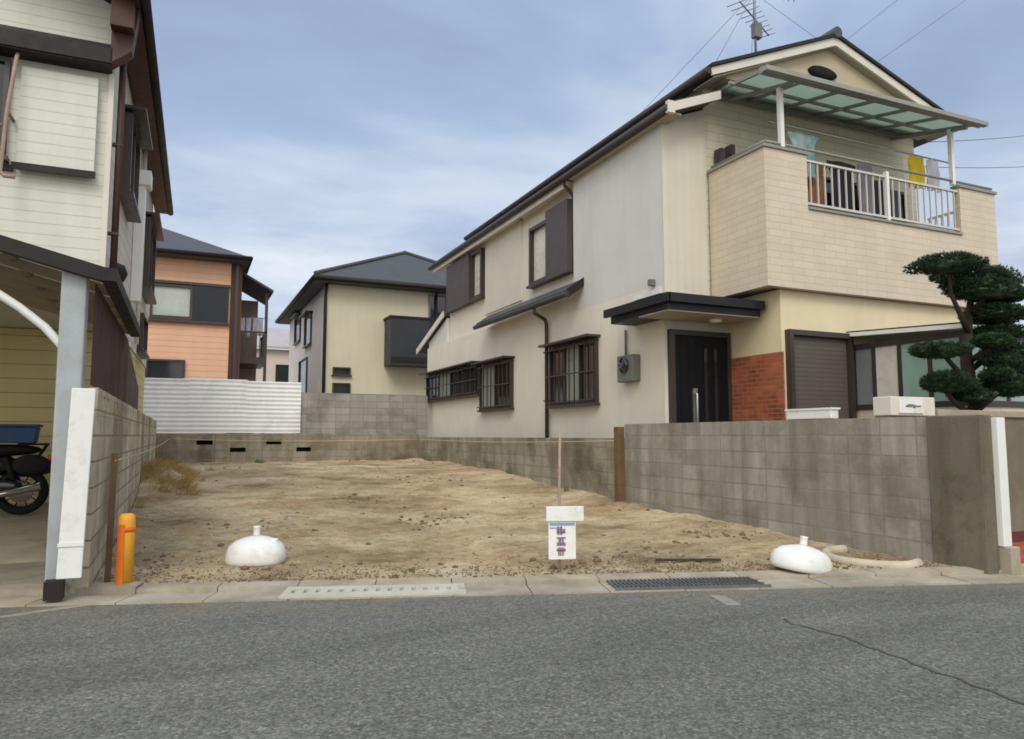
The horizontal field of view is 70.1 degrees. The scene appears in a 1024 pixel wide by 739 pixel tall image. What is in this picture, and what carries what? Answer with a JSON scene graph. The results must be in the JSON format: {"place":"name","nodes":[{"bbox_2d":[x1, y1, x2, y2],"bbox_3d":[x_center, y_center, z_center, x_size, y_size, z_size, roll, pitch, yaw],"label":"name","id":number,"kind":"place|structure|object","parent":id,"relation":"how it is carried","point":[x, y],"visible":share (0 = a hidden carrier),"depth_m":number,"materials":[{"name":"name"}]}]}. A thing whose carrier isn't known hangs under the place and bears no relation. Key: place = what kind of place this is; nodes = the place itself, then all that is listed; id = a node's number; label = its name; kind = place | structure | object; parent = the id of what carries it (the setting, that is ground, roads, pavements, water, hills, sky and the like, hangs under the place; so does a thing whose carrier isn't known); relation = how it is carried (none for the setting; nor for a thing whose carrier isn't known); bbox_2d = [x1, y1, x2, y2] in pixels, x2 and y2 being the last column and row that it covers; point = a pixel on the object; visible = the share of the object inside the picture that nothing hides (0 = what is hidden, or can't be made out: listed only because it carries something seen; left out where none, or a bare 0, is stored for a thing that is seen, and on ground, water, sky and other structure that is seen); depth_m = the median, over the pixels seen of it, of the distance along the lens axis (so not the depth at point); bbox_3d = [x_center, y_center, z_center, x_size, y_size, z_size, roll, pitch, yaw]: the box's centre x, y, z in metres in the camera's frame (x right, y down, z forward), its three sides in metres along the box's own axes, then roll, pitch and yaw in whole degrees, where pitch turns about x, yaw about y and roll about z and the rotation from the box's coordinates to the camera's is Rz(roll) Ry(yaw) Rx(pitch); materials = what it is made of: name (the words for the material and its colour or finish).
{"place":"outdoors","nodes":[
{"label":"outdoors","id":0,"kind":"place"},
{"bbox_2d":[0,502,48,563],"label":"carport floor","id":1,"kind":"structure","parent":0,"point":[23,538],"depth_m":7.94,"materials":[{"name":"concrete"}]},
{"bbox_2d":[0,443,51,514],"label":"motorcycle","id":2,"kind":"object","parent":1,"relation":"on","point":[32,465],"visible":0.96,"depth_m":9.02,"materials":[{"name":"black metal"}]},
{"bbox_2d":[0,424,42,442],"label":"storage box","id":3,"kind":"object","parent":2,"relation":"on","point":[19,433],"visible":1,"depth_m":9.01,"materials":[{"name":"blue plastic"}]},
{"bbox_2d":[0,235,140,585],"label":"carport","id":4,"kind":"object","parent":1,"relation":"on","point":[77,295],"visible":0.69,"depth_m":5.55,"materials":[{"name":"metal"}]},
{"bbox_2d":[0,0,173,502],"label":"house","id":5,"kind":"structure","parent":1,"relation":"on","point":[84,171],"depth_m":8.67,"materials":[{"name":"white metal"}]},
{"bbox_2d":[0,56,11,163],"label":"window","id":6,"kind":"structure","parent":5,"relation":"in","point":[5,63],"depth_m":8.31,"materials":[{"name":"brown metal"}]},
{"bbox_2d":[120,104,152,222],"bbox_3d":[-5.447,-2.917,10.573,0.310,1.220,1.560,2,-6,-23],"label":"window","id":7,"kind":"structure","parent":5,"relation":"in","point":[137,135],"depth_m":10.30,"materials":[{"name":"brown metal"}]},
{"bbox_2d":[136,313,149,358],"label":"window","id":8,"kind":"structure","parent":5,"relation":"in","point":[141,350],"depth_m":13.82,"materials":[{"name":"brown metal"}]},
{"bbox_2d":[142,211,163,304],"bbox_3d":[-7.164,-2.158,14.517,0.310,1.420,2.060,2,-6,-23],"label":"window","id":9,"kind":"structure","parent":5,"relation":"in","point":[153,225],"depth_m":14.15,"materials":[{"name":"brown metal"}]},
{"bbox_2d":[0,561,95,584],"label":"driveway","id":10,"kind":"structure","parent":0,"point":[24,573],"depth_m":6.27,"materials":[{"name":"concrete"}]},
{"bbox_2d":[145,228,273,381],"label":"orange house","id":11,"kind":"structure","parent":0,"point":[199,311],"depth_m":25.05,"materials":[{"name":"orange paint"}]},
{"bbox_2d":[145,359,184,378],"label":"window","id":12,"kind":"structure","parent":11,"relation":"in","point":[155,368],"depth_m":24.45,"materials":[{"name":"black glass"}]},
{"bbox_2d":[148,283,192,320],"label":"window","id":13,"kind":"structure","parent":11,"relation":"in","point":[173,301],"depth_m":24.70,"materials":[{"name":"white glass"}]},
{"bbox_2d":[241,317,264,337],"bbox_3d":[-9.818,-1.583,27.529,0.950,0.786,0.080,2,-6,-24],"label":"washing","id":14,"kind":"object","parent":11,"relation":"attached to","point":[257,323],"visible":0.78,"depth_m":27.54,"materials":[{"name":"fabric"}]},
{"bbox_2d":[256,328,289,381],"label":"pale house","id":15,"kind":"structure","parent":0,"point":[277,365],"depth_m":43.34,"materials":[{"name":"beige paint"}]},
{"bbox_2d":[275,364,288,381],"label":"window","id":16,"kind":"structure","parent":15,"relation":"in","point":[282,371],"depth_m":43.34,"materials":[{"name":"black glass"}]},
{"bbox_2d":[275,250,448,394],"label":"cream house","id":17,"kind":"structure","parent":0,"point":[362,326],"depth_m":28.55,"materials":[{"name":"paint"}]},
{"bbox_2d":[290,312,301,345],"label":"window","id":18,"kind":"structure","parent":17,"relation":"in","point":[297,321],"depth_m":34.69,"materials":[{"name":"grey glass"}]},
{"bbox_2d":[298,357,307,391],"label":"window","id":19,"kind":"structure","parent":17,"relation":"in","point":[302,364],"depth_m":32.50,"materials":[{"name":"glass"}]},
{"bbox_2d":[299,310,312,348],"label":"window","id":20,"kind":"structure","parent":17,"relation":"in","point":[307,314],"depth_m":31.67,"materials":[{"name":"grey glass"}]},
{"bbox_2d":[332,383,350,392],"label":"window","id":21,"kind":"structure","parent":17,"relation":"in","point":[336,387],"depth_m":27.80,"materials":[{"name":"grey glass"}]},
{"bbox_2d":[331,367,351,376],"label":"window","id":22,"kind":"structure","parent":17,"relation":"in","point":[336,371],"depth_m":27.84,"materials":[{"name":"black glass"}]},
{"bbox_2d":[428,294,445,317],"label":"window","id":23,"kind":"structure","parent":17,"relation":"in","point":[441,298],"depth_m":29.64,"materials":[{"name":"grey glass"}]},
{"bbox_2d":[0,583,1023,738],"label":"road","id":24,"kind":"structure","parent":0,"point":[755,664],"depth_m":3.79,"materials":[{"name":"grey asphalt"}]},
{"bbox_2d":[0,605,89,617],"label":"road marking","id":25,"kind":"object","parent":24,"relation":"on","point":[40,611],"visible":1,"depth_m":5.01,"materials":[{"name":"paint"}]},
{"bbox_2d":[710,595,740,604],"bbox_3d":[1.558,1.686,5.337,0.110,0.003,0.320,1,-5,-6],"label":"road marking","id":26,"kind":"object","parent":24,"relation":"on","point":[724,599],"visible":1,"depth_m":5.32,"materials":[{"name":"paint"}]},
{"bbox_2d":[785,619,1023,703],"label":"road crack","id":27,"kind":"object","parent":24,"relation":"on","point":[998,693],"visible":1,"depth_m":3.83,"materials":[{"name":"black asphalt"}]},
{"bbox_2d":[94,458,959,583],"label":"dirt lot","id":28,"kind":"structure","parent":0,"point":[527,533],"depth_m":9.00,"materials":[{"name":"soil"}]},
{"bbox_2d":[104,453,117,581],"bbox_3d":[-3.212,1.252,5.840,0.054,1.160,0.054,2,-6,-24],"label":"stake","id":29,"kind":"object","parent":28,"relation":"on","point":[110,522],"visible":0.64,"depth_m":5.83,"materials":[{"name":"brown wood"}]},
{"bbox_2d":[115,513,135,584],"bbox_3d":[-3.026,1.412,5.716,0.134,0.560,0.134,2,-6,-24],"label":"marker post","id":30,"kind":"object","parent":28,"relation":"on","point":[126,528],"visible":0.91,"depth_m":5.67,"materials":[{"name":"yellow plastic"}]},
{"bbox_2d":[132,455,219,507],"bbox_3d":[-6.079,1.885,13.167,1.499,0.669,6.250,2,-5,-19],"label":"dry grass heap","id":31,"kind":"object","parent":28,"relation":"on","point":[183,469],"visible":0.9,"depth_m":12.29,"materials":[{"name":"brown plant"}]},
{"bbox_2d":[225,525,285,566],"bbox_3d":[-2.354,1.611,6.718,0.526,0.338,0.432,1,-5,-6],"label":"flag base","id":32,"kind":"object","parent":28,"relation":"on","point":[256,549],"visible":1,"depth_m":6.55,"materials":[{"name":"white plastic"}]},
{"bbox_2d":[134,464,841,580],"bbox_3d":[-2.167,1.987,11.705,6.766,0.567,13.971,2,-6,-24],"label":"dry stubble","id":33,"kind":"object","parent":28,"relation":"on","point":[299,561],"visible":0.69,"depth_m":8.24,"materials":[{"name":"brown plant"}]},
{"bbox_2d":[107,552,951,582],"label":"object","id":34,"kind":"object","parent":28,"relation":"on","point":[413,572],"visible":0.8,"depth_m":6.24,"materials":[{"name":"soil"}]},
{"bbox_2d":[135,464,924,582],"bbox_3d":[-2.465,2.091,12.465,6.732,0.479,15.813,2,-6,-24],"label":"rubble","id":35,"kind":"object","parent":28,"relation":"on","point":[354,570],"visible":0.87,"depth_m":7.11,"materials":[{"name":"stone"}]},
{"bbox_2d":[133,460,928,580],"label":"clods","id":36,"kind":"object","parent":28,"relation":"on","point":[596,559],"visible":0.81,"depth_m":7.32,"materials":[{"name":"soil"}]},
{"bbox_2d":[137,461,932,582],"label":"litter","id":37,"kind":"object","parent":28,"relation":"on","point":[423,527],"visible":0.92,"depth_m":7.76,"materials":[{"name":"brown"}]},
{"bbox_2d":[546,428,583,571],"bbox_3d":[0.452,1.172,6.287,0.325,1.340,0.067,1,-5,-6],"label":"signboard","id":38,"kind":"object","parent":28,"relation":"on","point":[562,538],"visible":0.96,"depth_m":6.24,"materials":[{"name":"white plastic"}]},
{"bbox_2d":[614,427,624,501],"bbox_3d":[1.702,1.605,11.553,0.130,1.390,0.130,2,-6,-24],"label":"stake","id":39,"kind":"object","parent":28,"relation":"on","point":[619,472],"visible":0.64,"depth_m":11.52,"materials":[{"name":"brown wood"}]},
{"bbox_2d":[115,438,613,460],"bbox_3d":[-3.013,1.386,13.713,6.794,0.143,14.209,2,-6,-24],"label":"string line","id":40,"kind":"object","parent":39,"relation":"attached to","point":[347,440],"visible":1,"depth_m":18.97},
{"bbox_2d":[655,558,720,560],"bbox_3d":[1.634,1.768,6.773,0.604,0.024,0.028,0,-5,0],"label":"stick","id":41,"kind":"object","parent":28,"relation":"on","point":[697,559],"visible":0.93,"depth_m":6.76,"materials":[{"name":"brown wood"}]},
{"bbox_2d":[770,536,831,573],"bbox_3d":[2.527,1.628,6.389,0.553,0.337,0.430,4,-7,-37],"label":"flag base","id":42,"kind":"object","parent":28,"relation":"on","point":[802,556],"visible":0.98,"depth_m":6.22,"materials":[{"name":"white plastic"}]},
{"bbox_2d":[821,545,923,567],"bbox_3d":[3.252,1.767,6.805,0.610,0.110,0.958,2,-6,-24],"label":"hose","id":43,"kind":"object","parent":28,"relation":"on","point":[830,552],"visible":0.64,"depth_m":6.52,"materials":[{"name":"beige plastic"}]},
{"bbox_2d":[151,0,1023,349],"label":"sky","id":44,"kind":"structure","parent":0,"point":[304,137],"materials":[{"name":"blue"}]},
{"bbox_2d":[848,0,896,38],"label":"overhead wire","id":45,"kind":"object","parent":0,"point":[871,20],"visible":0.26,"depth_m":31.16,"materials":[{"name":"grey metal"}]},
{"bbox_2d":[877,1,963,61],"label":"overhead wire","id":46,"kind":"object","parent":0,"point":[919,32],"visible":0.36,"depth_m":32.85,"materials":[{"name":"grey metal"}]},
{"bbox_2d":[1012,541,1023,563],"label":"paving","id":47,"kind":"structure","parent":0,"point":[1019,544],"depth_m":7.66,"materials":[{"name":"brick"}]},
{"bbox_2d":[875,409,1023,541],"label":"garden wall","id":48,"kind":"structure","parent":47,"relation":"on","point":[1014,427],"depth_m":8.15,"materials":[{"name":"concrete"}]},
{"bbox_2d":[873,396,934,415],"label":"name plate block","id":49,"kind":"structure","parent":48,"relation":"on","point":[901,406],"depth_m":7.52,"materials":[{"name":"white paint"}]},
{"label":"yard","id":50,"kind":"structure","parent":0,"visible":0},
{"bbox_2d":[300,392,427,436],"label":"block wall","id":51,"kind":"structure","parent":50,"relation":"on","point":[335,413],"depth_m":21.31,"materials":[{"name":"grey concrete"}]},
{"bbox_2d":[416,26,1023,437],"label":"beige house","id":52,"kind":"structure","parent":50,"relation":"on","point":[682,254],"depth_m":12.15,"materials":[{"name":"paint"}]},
{"bbox_2d":[419,361,478,402],"bbox_3d":[-1.810,0.409,20.519,0.310,0.890,4.540,2,-6,-24],"label":"window","id":53,"kind":"structure","parent":52,"relation":"in","point":[452,384],"depth_m":20.27,"materials":[{"name":"brown metal"}]},
{"bbox_2d":[468,247,484,302],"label":"window","id":54,"kind":"structure","parent":52,"relation":"in","point":[477,258],"depth_m":19.34,"materials":[{"name":"brown metal"}]},
{"bbox_2d":[470,355,514,411],"bbox_3d":[-0.488,0.383,17.573,0.310,1.230,2.080,2,-6,-24],"label":"window","id":55,"kind":"structure","parent":52,"relation":"in","point":[496,380],"depth_m":17.48,"materials":[{"name":"white glass"}]},
{"bbox_2d":[526,220,551,289],"bbox_3d":[0.597,-2.502,15.869,0.180,1.350,1.000,2,-6,-24],"label":"window","id":56,"kind":"structure","parent":52,"relation":"in","point":[537,232],"depth_m":16.06,"materials":[{"name":"white glass"}]},
{"bbox_2d":[538,334,600,408],"bbox_3d":[1.081,0.079,14.103,0.310,1.290,1.980,2,-6,-24],"label":"window","id":57,"kind":"structure","parent":52,"relation":"in","point":[573,377],"depth_m":14.00,"materials":[{"name":"brown metal"}]},
{"bbox_2d":[667,329,732,422],"bbox_3d":[3.043,0.565,11.659,1.205,2.380,0.149,2,-6,-24],"label":"door","id":58,"kind":"structure","parent":52,"relation":"in","point":[699,362],"depth_m":11.69,"materials":[{"name":"brown metal"}]},
{"bbox_2d":[643,0,815,110],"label":"tv aerial","id":59,"kind":"object","parent":52,"relation":"on","point":[756,30],"visible":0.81,"depth_m":14.63,"materials":[{"name":"metal"}]},
{"bbox_2d":[807,165,826,208],"bbox_3d":[5.076,-3.100,12.319,0.721,0.901,0.107,2,-6,-24],"label":"hanging shirt","id":60,"kind":"object","parent":52,"relation":"hanging from","point":[821,187],"visible":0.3,"depth_m":12.36,"materials":[{"name":"orange fabric"}]},
{"bbox_2d":[785,329,856,418],"bbox_3d":[4.758,0.164,11.227,1.330,1.500,0.110,2,-6,-24],"label":"window","id":61,"kind":"structure","parent":52,"relation":"in","point":[820,365],"depth_m":11.27,"materials":[{"name":"grey metal"}]},
{"bbox_2d":[824,192,831,209],"bbox_3d":[5.197,-2.677,12.498,1.242,0.851,0.102,2,-6,-24],"label":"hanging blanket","id":62,"kind":"object","parent":52,"relation":"hanging from","point":[829,199],"visible":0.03,"depth_m":12.65,"materials":[{"name":"fabric"}]},
{"bbox_2d":[826,160,855,213],"bbox_3d":[5.673,-3.031,12.523,0.722,1.101,0.108,2,-6,-24],"label":"hanging jacket","id":63,"kind":"object","parent":52,"relation":"hanging from","point":[842,188],"visible":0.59,"depth_m":12.52,"materials":[{"name":"fabric"}]},
{"bbox_2d":[768,121,947,163],"bbox_3d":[6.176,-3.945,12.752,4.400,0.032,0.032,2,-6,-24],"label":"laundry pole","id":64,"kind":"object","parent":52,"relation":"attached to","point":[798,128],"visible":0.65,"depth_m":12.66,"materials":[{"name":"metal"}]},
{"bbox_2d":[787,131,818,178],"bbox_3d":[4.852,-3.565,12.125,0.721,0.753,0.109,2,-6,-24],"label":"hanging shirt","id":65,"kind":"object","parent":64,"relation":"hanging from","point":[798,139],"visible":0.47,"depth_m":12.15,"materials":[{"name":"teal fabric"}]},
{"bbox_2d":[856,164,874,216],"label":"hanging trousers","id":66,"kind":"object","parent":64,"relation":"hanging from","point":[864,167],"visible":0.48,"depth_m":12.76,"materials":[{"name":"grey fabric"}]},
{"bbox_2d":[908,156,925,189],"bbox_3d":[7.359,-3.588,13.258,0.402,0.604,0.107,2,-6,-24],"label":"hanging towel","id":67,"kind":"object","parent":64,"relation":"hanging from","point":[915,164],"visible":0.8,"depth_m":13.26,"materials":[{"name":"yellow fabric"}]},
{"bbox_2d":[926,159,939,192],"bbox_3d":[7.747,-3.571,13.426,0.322,0.602,0.093,2,-6,-24],"label":"hanging towel","id":68,"kind":"object","parent":64,"relation":"hanging from","point":[932,168],"visible":0.77,"depth_m":13.41,"materials":[{"name":"fabric"}]},
{"bbox_2d":[823,176,906,222],"bbox_3d":[5.995,-2.412,13.264,3.400,2.100,0.090,2,-6,-24],"label":"window","id":69,"kind":"structure","parent":52,"relation":"in","point":[828,180],"depth_m":13.52,"materials":[{"name":"brown metal"}]},
{"bbox_2d":[874,180,892,220],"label":"hanging trousers","id":70,"kind":"object","parent":52,"relation":"hanging from","point":[876,191],"visible":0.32,"depth_m":12.98,"materials":[{"name":"fabric"}]},
{"bbox_2d":[891,192,902,221],"bbox_3d":[6.768,-2.743,13.159,0.848,1.001,0.110,2,-6,-24],"label":"hanging blanket","id":71,"kind":"object","parent":52,"relation":"hanging from","point":[896,206],"visible":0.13,"depth_m":13.27,"materials":[{"name":"fabric"}]},
{"bbox_2d":[924,166,1023,167],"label":"overhead wire","id":72,"kind":"object","parent":52,"relation":"attached to","point":[976,167],"visible":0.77,"depth_m":16.19,"materials":[{"name":"grey metal"}]},
{"bbox_2d":[932,136,1020,141],"bbox_3d":[15.045,-6.760,20.133,17.056,5.314,0.015,4,-7,-37],"label":"overhead wire","id":73,"kind":"object","parent":52,"relation":"on","point":[976,139],"visible":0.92,"depth_m":16.52,"materials":[{"name":"grey metal"}]},
{"bbox_2d":[902,250,1023,409],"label":"pine tree","id":74,"kind":"object","parent":50,"relation":"on","point":[993,293],"visible":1,"depth_m":8.57,"materials":[{"name":"green plant"}]},
{"bbox_3d":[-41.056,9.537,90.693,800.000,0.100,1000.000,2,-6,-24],"label":"ground","id":75,"kind":"structure","parent":0,"visible":0},
{"bbox_2d":[69,387,156,594],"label":"block wall","id":76,"kind":"structure","parent":75,"relation":"on","point":[122,429],"depth_m":6.76,"materials":[{"name":"grey concrete"}]},
{"bbox_2d":[155,433,417,462],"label":"block wall","id":77,"kind":"structure","parent":75,"relation":"on","point":[282,447],"depth_m":20.10,"materials":[{"name":"grey concrete"}]},
{"bbox_2d":[143,378,300,432],"bbox_3d":[-7.947,0.977,19.553,4.430,1.445,0.092,2,-6,-24],"label":"corrugated fence","id":78,"kind":"object","parent":77,"relation":"on","point":[187,405],"visible":0.89,"depth_m":19.59,"materials":[{"name":"metal"}]},
{"bbox_2d":[0,563,1023,606],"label":"gutter","id":79,"kind":"object","parent":75,"relation":"on","point":[31,595],"visible":0.63,"depth_m":5.77,"materials":[{"name":"concrete"}]},
{"bbox_2d":[42,388,95,600],"bbox_3d":[-3.236,0.897,5.349,0.260,1.520,0.120,2,-6,-24],"label":"gate leaf","id":80,"kind":"object","parent":79,"relation":"on","point":[70,545],"visible":1,"depth_m":5.33,"materials":[{"name":"white plastic"}]},
{"bbox_2d":[279,583,465,598],"bbox_3d":[-1.045,1.704,5.595,1.370,0.036,0.370,1,-5,-6],"label":"drain cover","id":81,"kind":"object","parent":79,"relation":"on","point":[452,589],"visible":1,"depth_m":5.55,"materials":[{"name":"concrete"}]},
{"bbox_2d":[606,576,770,590],"bbox_3d":[1.400,1.720,5.862,1.250,0.032,0.380,1,-5,-6],"label":"drain cover","id":82,"kind":"object","parent":79,"relation":"on","point":[685,583],"visible":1,"depth_m":5.80,"materials":[{"name":"metal"}]},
{"bbox_2d":[991,417,1020,574],"bbox_3d":[4.307,1.104,6.417,0.135,1.360,0.180,2,-6,-24],"label":"gate post","id":83,"kind":"object","parent":79,"relation":"on","point":[1009,559],"visible":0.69,"depth_m":6.37,"materials":[{"name":"white metal"}]},
{"bbox_2d":[418,437,625,501],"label":"block wall","id":84,"kind":"structure","parent":75,"relation":"on","point":[587,466],"depth_m":14.30,"materials":[{"name":"grey concrete"}]},
{"bbox_2d":[625,415,999,574],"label":"block wall","id":85,"kind":"structure","parent":75,"relation":"on","point":[922,488],"depth_m":7.75,"materials":[{"name":"concrete"}]},
{"bbox_2d":[785,407,839,419],"bbox_3d":[3.378,0.500,8.221,0.140,0.122,0.670,2,-6,-24],"label":"planter","id":86,"kind":"object","parent":85,"relation":"on","point":[813,413],"visible":0.99,"depth_m":8.13,"materials":[{"name":"white plastic"}]}
]}

